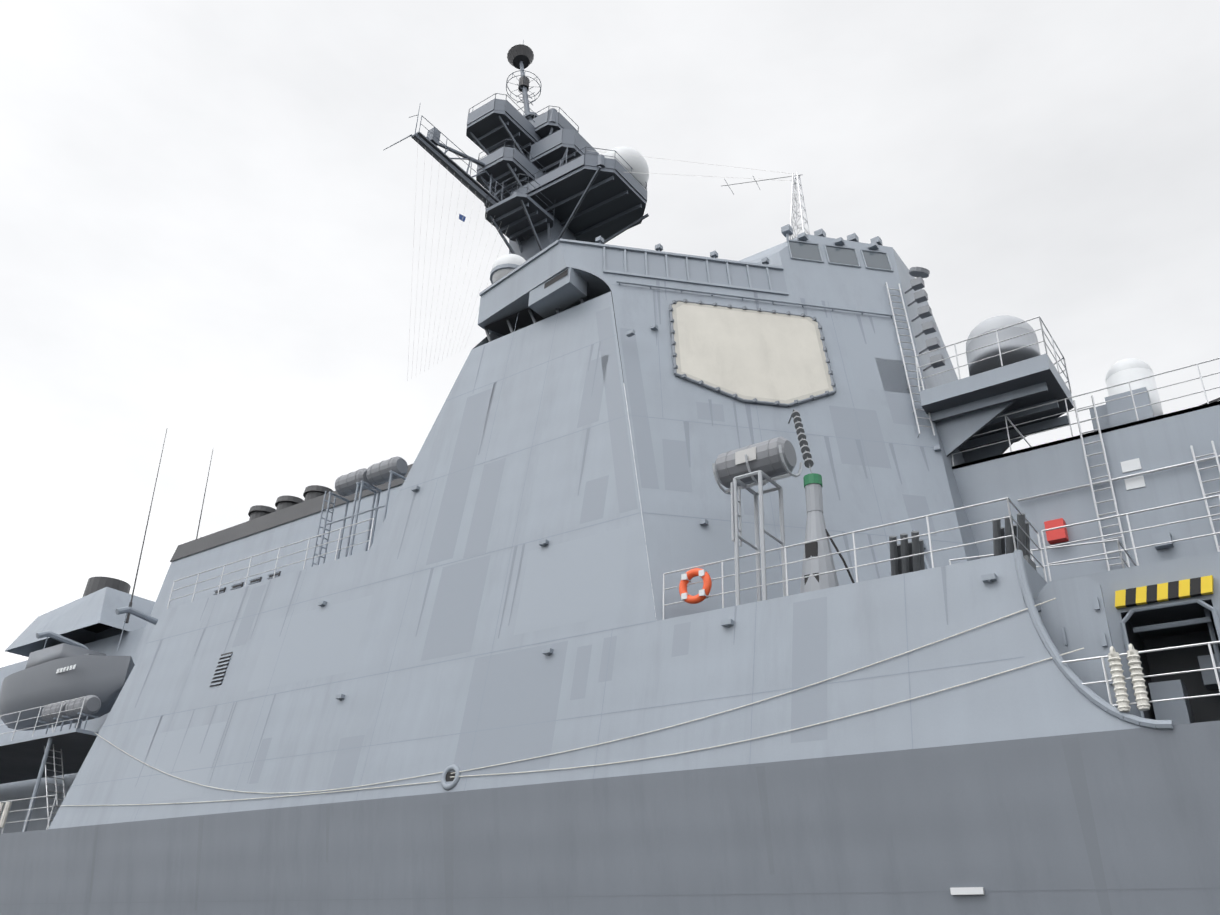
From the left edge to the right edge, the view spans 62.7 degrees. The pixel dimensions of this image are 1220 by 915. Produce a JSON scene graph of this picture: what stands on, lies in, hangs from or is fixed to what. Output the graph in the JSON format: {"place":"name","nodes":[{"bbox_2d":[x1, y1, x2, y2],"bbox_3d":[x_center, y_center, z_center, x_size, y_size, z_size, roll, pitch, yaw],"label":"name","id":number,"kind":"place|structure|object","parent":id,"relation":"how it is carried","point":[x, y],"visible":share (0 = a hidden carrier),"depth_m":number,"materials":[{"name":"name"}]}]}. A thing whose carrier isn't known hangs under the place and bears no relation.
{"place":"outdoors","nodes":[
{"label":"outdoors","id":0,"kind":"place"},
{"bbox_2d":[0,0,1219,667],"label":"sky","id":1,"kind":"structure","parent":0,"point":[208,230],"materials":[{"name":"white"}]},
{"label":"harbour water","id":2,"kind":"structure","parent":0,"visible":0},
{"bbox_2d":[0,721,1219,914],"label":"hull","id":3,"kind":"object","parent":2,"relation":"on","point":[996,815],"visible":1,"depth_m":17.80,"materials":[{"name":"paint"}]},
{"bbox_2d":[0,518,373,833],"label":"aft railings","id":4,"kind":"object","parent":3,"relation":"on","point":[62,778],"visible":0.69,"depth_m":33.26,"materials":[{"name":"silver metal"}]},
{"bbox_2d":[0,802,11,827],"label":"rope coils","id":5,"kind":"object","parent":4,"relation":"attached to","point":[5,814],"visible":0.97,"depth_m":33.26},
{"bbox_2d":[0,483,402,833],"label":"ship superstructure","id":6,"kind":"object","parent":3,"relation":"on","point":[94,621],"visible":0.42,"depth_m":39.89,"materials":[{"name":"paint"}]},
{"bbox_2d":[0,643,134,730],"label":"lifeboat","id":7,"kind":"object","parent":6,"relation":"on","point":[37,681],"visible":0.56,"depth_m":36.70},
{"bbox_2d":[56,664,75,673],"bbox_3d":[-19.645,7.636,36.145,1.300,0.160,0.020,-17,-33,33],"label":"boat lettering","id":8,"kind":"object","parent":7,"relation":"attached to","point":[64,668],"visible":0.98,"depth_m":36.15},
{"bbox_2d":[36,606,157,728],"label":"boat davits","id":9,"kind":"object","parent":6,"relation":"on","point":[123,610],"visible":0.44,"depth_m":40.63,"materials":[{"name":"paint"}]},
{"bbox_2d":[124,430,212,622],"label":"whip antennas","id":10,"kind":"object","parent":6,"relation":"on","point":[128,615],"visible":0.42,"depth_m":43.72,"materials":[{"name":"metal"}]},
{"bbox_2d":[39,470,405,733],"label":"life raft racks","id":11,"kind":"object","parent":6,"relation":"on","point":[372,509],"visible":0.79,"depth_m":30.95,"materials":[{"name":"metal"}]},
{"bbox_2d":[41,456,407,722],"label":"life raft canisters","id":12,"kind":"object","parent":11,"relation":"on","point":[376,474],"visible":0.79,"depth_m":31.55,"materials":[{"name":"grey plastic"}]},
{"bbox_2d":[213,571,280,594],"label":"vent slots","id":13,"kind":"object","parent":6,"relation":"attached to","point":[241,585],"visible":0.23,"depth_m":36.95,"materials":[{"name":"grey metal"}]},
{"bbox_2d":[83,464,412,596],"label":"caps","id":14,"kind":"object","parent":6,"relation":"on","point":[288,509],"visible":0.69,"depth_m":39.73,"materials":[{"name":"grey metal"}]},
{"bbox_2d":[49,234,1143,828],"bbox_3d":[0.045,2.820,32.182,31.700,17.700,15.287,-17,-33,33],"label":"superstructure","id":15,"kind":"object","parent":3,"relation":"on","point":[869,620],"visible":0.5,"depth_m":24.54,"materials":[{"name":"paint"}]},
{"bbox_2d":[210,652,232,686],"bbox_3d":[-11.690,6.370,30.095,0.600,1.050,0.148,-17,-33,33],"label":"louver vent","id":16,"kind":"object","parent":15,"relation":"on","point":[221,680],"visible":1,"depth_m":30.09,"materials":[{"name":"metal"}]},
{"bbox_2d":[440,764,460,790],"bbox_3d":[-3.506,7.053,22.065,0.580,0.574,0.191,-17,-33,33],"label":"fairlead","id":17,"kind":"object","parent":15,"relation":"on","point":[453,784],"visible":0.9,"depth_m":22.00,"materials":[{"name":"paint"}]},
{"bbox_2d":[446,771,454,781],"bbox_3d":[-3.514,7.048,22.056,0.340,0.240,0.001,-17,-33,33],"label":"fairlead opening","id":18,"kind":"object","parent":17,"relation":"attached to","point":[449,775],"depth_m":22.07,"materials":[{"name":"black metal"}]},
{"bbox_2d":[490,263,518,283],"bbox_3d":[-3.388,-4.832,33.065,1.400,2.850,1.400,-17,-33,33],"label":"ring","id":19,"kind":"object","parent":15,"relation":"on","point":[503,266],"visible":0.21,"depth_m":33.12,"materials":[{"name":"grey metal"}]},
{"bbox_2d":[491,254,525,282],"bbox_3d":[-3.334,-6.185,33.765,1.360,1.360,1.360,-17,-33,33],"label":"radome","id":20,"kind":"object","parent":19,"relation":"on","point":[510,259],"depth_m":33.27,"materials":[{"name":"paint"}]},
{"bbox_2d":[384,40,646,217],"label":"mast railings","id":21,"kind":"object","parent":15,"relation":"on","point":[518,180],"visible":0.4,"depth_m":44.20,"materials":[{"name":"grey metal"}]},
{"bbox_2d":[407,147,791,380],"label":"rigging wires","id":22,"kind":"object","parent":21,"relation":"hanging from","point":[490,255],"visible":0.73,"depth_m":37.96,"materials":[{"name":"grey metal"}]},
{"bbox_2d":[459,214,465,221],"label":"signal flag","id":23,"kind":"object","parent":22,"relation":"attached to","point":[461,217],"visible":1,"depth_m":41.36,"materials":[{"name":"blue fabric"}]},
{"bbox_2d":[113,306,936,805],"bbox_3d":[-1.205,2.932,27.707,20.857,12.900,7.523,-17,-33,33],"label":"hull paint patches","id":24,"kind":"object","parent":15,"relation":"attached to","point":[522,688],"visible":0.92,"depth_m":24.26,"materials":[{"name":"grey paint"}]},
{"bbox_2d":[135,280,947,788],"bbox_3d":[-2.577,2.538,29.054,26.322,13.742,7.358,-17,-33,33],"label":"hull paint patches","id":25,"kind":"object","parent":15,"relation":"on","point":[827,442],"visible":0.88,"depth_m":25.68,"materials":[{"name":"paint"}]},
{"bbox_2d":[509,61,575,260],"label":"mast column","id":26,"kind":"structure","parent":15,"relation":"on","point":[530,248],"depth_m":44.66,"materials":[{"name":"grey metal"}]},
{"bbox_2d":[507,44,542,113],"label":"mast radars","id":27,"kind":"object","parent":26,"relation":"on","point":[517,54],"visible":0.52,"depth_m":53.11,"materials":[{"name":"grey metal"}]},
{"bbox_2d":[411,98,648,253],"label":"mast platforms","id":28,"kind":"object","parent":26,"relation":"attached to","point":[591,196],"visible":0.81,"depth_m":44.70,"materials":[{"name":"grey metal"}]},
{"bbox_2d":[605,147,648,188],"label":"radome","id":29,"kind":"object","parent":28,"relation":"on","point":[636,162],"depth_m":44.29,"materials":[{"name":"white plastic"}]},
{"bbox_2d":[477,242,611,336],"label":"bridge wing","id":30,"kind":"structure","parent":15,"relation":"on","point":[520,290],"depth_m":29.46,"materials":[{"name":"grey metal"}]},
{"bbox_2d":[544,269,567,288],"bbox_3d":[-1.766,-5.075,29.149,1.554,0.200,0.250,-17,-33,33],"label":"wing slot","id":31,"kind":"object","parent":30,"relation":"attached to","point":[555,279],"visible":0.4,"depth_m":28.97,"materials":[{"name":"black metal"}]},
{"bbox_2d":[75,284,1022,820],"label":"plating seams","id":32,"kind":"object","parent":15,"relation":"attached to","point":[583,634],"visible":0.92,"depth_m":25.02,"materials":[{"name":"grey metal"}]},
{"bbox_2d":[485,292,614,341],"bbox_3d":[-1.827,-4.151,30.209,5.382,0.978,1.011,-17,-33,33],"label":"support bracket","id":33,"kind":"object","parent":15,"relation":"on","point":[510,326],"visible":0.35,"depth_m":30.36,"materials":[{"name":"metal"}]},
{"bbox_2d":[60,598,1083,805],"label":"side ropes","id":34,"kind":"object","parent":15,"relation":"attached to","point":[623,738],"visible":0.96,"depth_m":19.28,"materials":[{"name":"grey fabric"}]},
{"bbox_2d":[209,324,996,699],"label":"wall fittings","id":35,"kind":"object","parent":15,"relation":"attached to","point":[989,578],"visible":1,"depth_m":25.73,"materials":[{"name":"paint"}]},
{"bbox_2d":[479,238,892,317],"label":"parapet","id":36,"kind":"structure","parent":15,"relation":"on","point":[625,272],"depth_m":29.42,"materials":[{"name":"grey metal"}]},
{"bbox_2d":[606,249,786,291],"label":"panel ribs","id":37,"kind":"object","parent":36,"relation":"attached to","point":[677,268],"visible":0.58,"depth_m":29.54,"materials":[{"name":"grey metal"}]},
{"bbox_2d":[595,220,882,264],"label":"roof fittings","id":38,"kind":"object","parent":15,"relation":"on","point":[787,231],"visible":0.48,"depth_m":32.01,"materials":[{"name":"paint"}]},
{"bbox_2d":[669,299,835,406],"bbox_3d":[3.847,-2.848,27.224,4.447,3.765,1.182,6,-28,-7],"label":"radar panel frame","id":39,"kind":"object","parent":15,"relation":"attached to","point":[735,395],"visible":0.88,"depth_m":26.64,"materials":[{"name":"grey metal"}]},
{"bbox_2d":[676,304,828,399],"bbox_3d":[3.840,-2.820,27.254,1.102,3.689,4.320,-71,-76,62],"label":"radar panel","id":40,"kind":"object","parent":39,"relation":"on","point":[759,355],"visible":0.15,"depth_m":27.25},
{"bbox_2d":[712,445,801,605],"bbox_3d":[3.107,1.588,20.810,1.658,3.315,1.035,-17,-33,33],"label":"canister support frame","id":41,"kind":"object","parent":15,"relation":"on","point":[737,539],"visible":0.98,"depth_m":20.89,"materials":[{"name":"paint"}]},
{"bbox_2d":[715,437,796,488],"bbox_3d":[3.130,0.119,21.612,1.700,0.824,0.824,-17,-33,33],"label":"life raft canister","id":42,"kind":"object","parent":41,"relation":"on","point":[768,461],"visible":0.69,"depth_m":21.22,"materials":[{"name":"grey plastic"}]},
{"bbox_2d":[735,446,755,464],"bbox_3d":[2.890,-0.038,21.326,0.500,0.300,0.010,-17,-33,33],"label":"label","id":43,"kind":"object","parent":42,"relation":"attached to","point":[740,455],"visible":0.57,"depth_m":21.33,"materials":[{"name":"white paper"}]},
{"bbox_2d":[723,172,809,239],"bbox_3d":[5.126,-8.070,33.056,2.872,3.016,0.975,-1,-28,7],"label":"lattice antenna","id":44,"kind":"object","parent":15,"relation":"on","point":[798,179],"visible":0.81,"depth_m":32.96,"materials":[{"name":"silver metal"}]},
{"bbox_2d":[788,409,813,472],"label":"antenna wire insulators","id":45,"kind":"object","parent":15,"relation":"attached to","point":[803,444],"visible":1,"depth_m":23.10,"materials":[{"name":"grey ceramic"}]},
{"bbox_2d":[800,483,838,592],"bbox_3d":[4.152,1.715,20.088,0.819,2.500,0.840,-17,-33,33],"label":"whip antenna base","id":46,"kind":"object","parent":15,"relation":"on","point":[815,526],"visible":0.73,"depth_m":19.80,"materials":[{"name":"grey"}]},
{"bbox_2d":[803,473,822,487],"bbox_3d":[4.200,0.508,20.713,0.380,0.220,0.380,-17,-33,33],"label":"green band","id":47,"kind":"object","parent":46,"relation":"attached to","point":[811,478],"visible":0.79,"depth_m":20.58,"materials":[{"name":"green paint"}]},
{"bbox_2d":[804,529,854,583],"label":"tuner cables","id":48,"kind":"object","parent":15,"relation":"on","point":[811,548],"visible":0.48,"depth_m":19.73,"materials":[{"name":"black plastic"}]},
{"bbox_2d":[787,232,892,271],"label":"bridge windows","id":49,"kind":"structure","parent":15,"relation":"on","point":[803,236],"depth_m":31.39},
{"bbox_2d":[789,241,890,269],"bbox_3d":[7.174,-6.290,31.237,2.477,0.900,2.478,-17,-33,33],"label":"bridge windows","id":50,"kind":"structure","parent":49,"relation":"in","point":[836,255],"depth_m":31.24,"materials":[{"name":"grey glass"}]},
{"bbox_2d":[884,282,934,436],"bbox_3d":[8.414,-2.935,28.238,0.454,6.311,1.946,0,-27,5],"label":"ladder","id":51,"kind":"object","parent":15,"relation":"attached to","point":[901,348],"visible":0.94,"depth_m":28.17,"materials":[{"name":"silver metal"}]},
{"bbox_2d":[889,530,929,575],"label":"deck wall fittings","id":52,"kind":"object","parent":15,"relation":"on","point":[926,563],"visible":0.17,"depth_m":23.05,"materials":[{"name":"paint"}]},
{"bbox_2d":[904,267,944,370],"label":"floodlights","id":53,"kind":"object","parent":15,"relation":"attached to","point":[920,296],"visible":0.98,"depth_m":29.16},
{"bbox_2d":[663,495,1219,619],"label":"deck railing","id":54,"kind":"object","parent":15,"relation":"on","point":[1014,542],"visible":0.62,"depth_m":18.54,"materials":[{"name":"silver metal"}]},
{"bbox_2d":[679,568,711,603],"bbox_3d":[1.764,2.660,20.727,0.770,0.770,0.162,-17,-33,33],"label":"lifebuoy","id":55,"kind":"object","parent":54,"relation":"attached to","point":[707,584],"visible":0.73,"depth_m":20.60,"materials":[{"name":"orange plastic"}]},
{"bbox_2d":[681,570,708,600],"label":"lifebuoy bands","id":56,"kind":"object","parent":55,"relation":"attached to","point":[701,591],"visible":0.6,"depth_m":20.66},
{"bbox_2d":[889,513,1036,575],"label":"decoy launcher tubes","id":57,"kind":"object","parent":15,"relation":"on","point":[905,547],"visible":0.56,"depth_m":18.94},
{"bbox_2d":[920,353,1073,462],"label":"radome platform","id":58,"kind":"structure","parent":15,"relation":"on","point":[963,411],"depth_m":26.03,"materials":[{"name":"grey metal"}]},
{"bbox_2d":[915,316,1071,392],"bbox_3d":[10.499,-2.017,27.056,3.282,1.115,3.386,-17,-33,33],"label":"platform railing","id":59,"kind":"object","parent":58,"relation":"on","point":[1045,345],"visible":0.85,"depth_m":25.94,"materials":[{"name":"silver metal"}]},
{"bbox_2d":[966,327,1040,375],"bbox_3d":[10.624,-2.346,26.885,1.840,1.550,1.840,-17,-33,33],"label":"radome base","id":60,"kind":"object","parent":58,"relation":"on","point":[1018,355],"visible":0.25,"depth_m":26.35,"materials":[{"name":"white plastic"}]},
{"bbox_2d":[966,315,1035,346],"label":"radome","id":61,"kind":"structure","parent":60,"relation":"on","point":[995,322],"depth_m":26.70,"materials":[{"name":"white plastic"}]},
{"bbox_2d":[950,887,984,894],"bbox_3d":[5.439,6.598,15.230,0.500,0.100,0.060,-17,-33,33],"label":"hull fitting","id":62,"kind":"object","parent":3,"relation":"attached to","point":[969,891],"visible":1,"depth_m":15.20,"materials":[{"name":"white metal"}]},
{"bbox_2d":[951,401,1219,715],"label":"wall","id":63,"kind":"structure","parent":3,"relation":"on","point":[1161,441],"depth_m":23.23,"materials":[{"name":"metal"}]},
{"bbox_2d":[1044,518,1068,544],"bbox_3d":[10.595,1.753,23.758,0.420,0.500,0.250,-17,-33,33],"label":"red box","id":64,"kind":"object","parent":63,"relation":"attached to","point":[1060,535],"visible":1,"depth_m":23.66,"materials":[{"name":"red"}]},
{"bbox_2d":[951,357,1219,465],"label":"railing","id":65,"kind":"object","parent":63,"relation":"on","point":[1070,424],"visible":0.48,"depth_m":24.61,"materials":[{"name":"silver metal"}]},
{"bbox_2d":[1014,550,1172,729],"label":"curved edge trim","id":66,"kind":"structure","parent":63,"relation":"attached to","point":[1077,682],"depth_m":15.40,"materials":[{"name":"paint"}]},
{"bbox_2d":[1108,644,1150,711],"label":"insulators","id":67,"kind":"object","parent":66,"relation":"attached to","point":[1137,682],"visible":1,"depth_m":14.68,"materials":[{"name":"white ceramic"}]},
{"bbox_2d":[1018,395,1219,570],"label":"deckhouse ladders","id":68,"kind":"object","parent":63,"relation":"attached to","point":[1195,461],"visible":0.75,"depth_m":23.22,"materials":[{"name":"silver metal"}]},
{"bbox_2d":[1089,387,1153,430],"bbox_3d":[13.999,-0.578,26.339,2.050,1.950,2.000,-17,-33,33],"label":"equipment box","id":69,"kind":"object","parent":63,"relation":"on","point":[1119,405],"visible":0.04,"depth_m":26.16,"materials":[{"name":"paint"}]},
{"bbox_2d":[1105,358,1163,416],"bbox_3d":[14.053,-1.432,26.765,1.180,2.660,1.180,-17,-33,33],"label":"radome","id":70,"kind":"object","parent":69,"relation":"on","point":[1125,370],"visible":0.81,"depth_m":26.60,"materials":[{"name":"white plastic"}]},
{"bbox_2d":[1199,397,1219,405],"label":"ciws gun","id":71,"kind":"object","parent":69,"relation":"attached to","point":[1215,400],"depth_m":25.55,"materials":[{"name":"metal"}]},
{"bbox_2d":[1033,576,1219,717],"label":"recess wall","id":72,"kind":"structure","parent":63,"relation":"attached to","point":[1074,615],"depth_m":16.11,"materials":[{"name":"metal"}]},
{"bbox_2d":[1121,458,1144,489],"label":"placards","id":73,"kind":"object","parent":63,"relation":"attached to","point":[1133,482],"visible":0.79,"depth_m":23.32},
{"bbox_2d":[1152,531,1173,549],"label":"deckhouse boxes","id":74,"kind":"object","parent":63,"relation":"attached to","point":[1162,537],"visible":1,"depth_m":22.21,"materials":[{"name":"paint"}]},
{"bbox_2d":[1125,577,1201,606],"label":"black warning stripes","id":75,"kind":"object","parent":63,"relation":"attached to","point":[1173,592],"visible":0.83,"depth_m":17.05,"materials":[{"name":"black paint"}]},
{"bbox_2d":[1115,575,1212,608],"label":"yellow warning stripes","id":76,"kind":"object","parent":63,"relation":"on","point":[1184,588],"visible":0.92,"depth_m":17.07,"materials":[{"name":"yellow paint"}]},
{"bbox_2d":[1121,599,1219,722],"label":"doorway opening","id":77,"kind":"object","parent":63,"relation":"on","point":[1205,709],"visible":0.56,"depth_m":18.04,"materials":[{"name":"paint"}]},
{"bbox_2d":[1133,608,1219,724],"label":"interior equipment","id":78,"kind":"object","parent":77,"relation":"on","point":[1176,712],"visible":0.77,"depth_m":17.10,"materials":[{"name":"paint"}]},
{"bbox_2d":[1062,641,1219,705],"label":"railing","id":79,"kind":"object","parent":3,"relation":"on","point":[1215,668],"visible":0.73,"depth_m":14.55,"materials":[{"name":"silver metal"}]}
]}

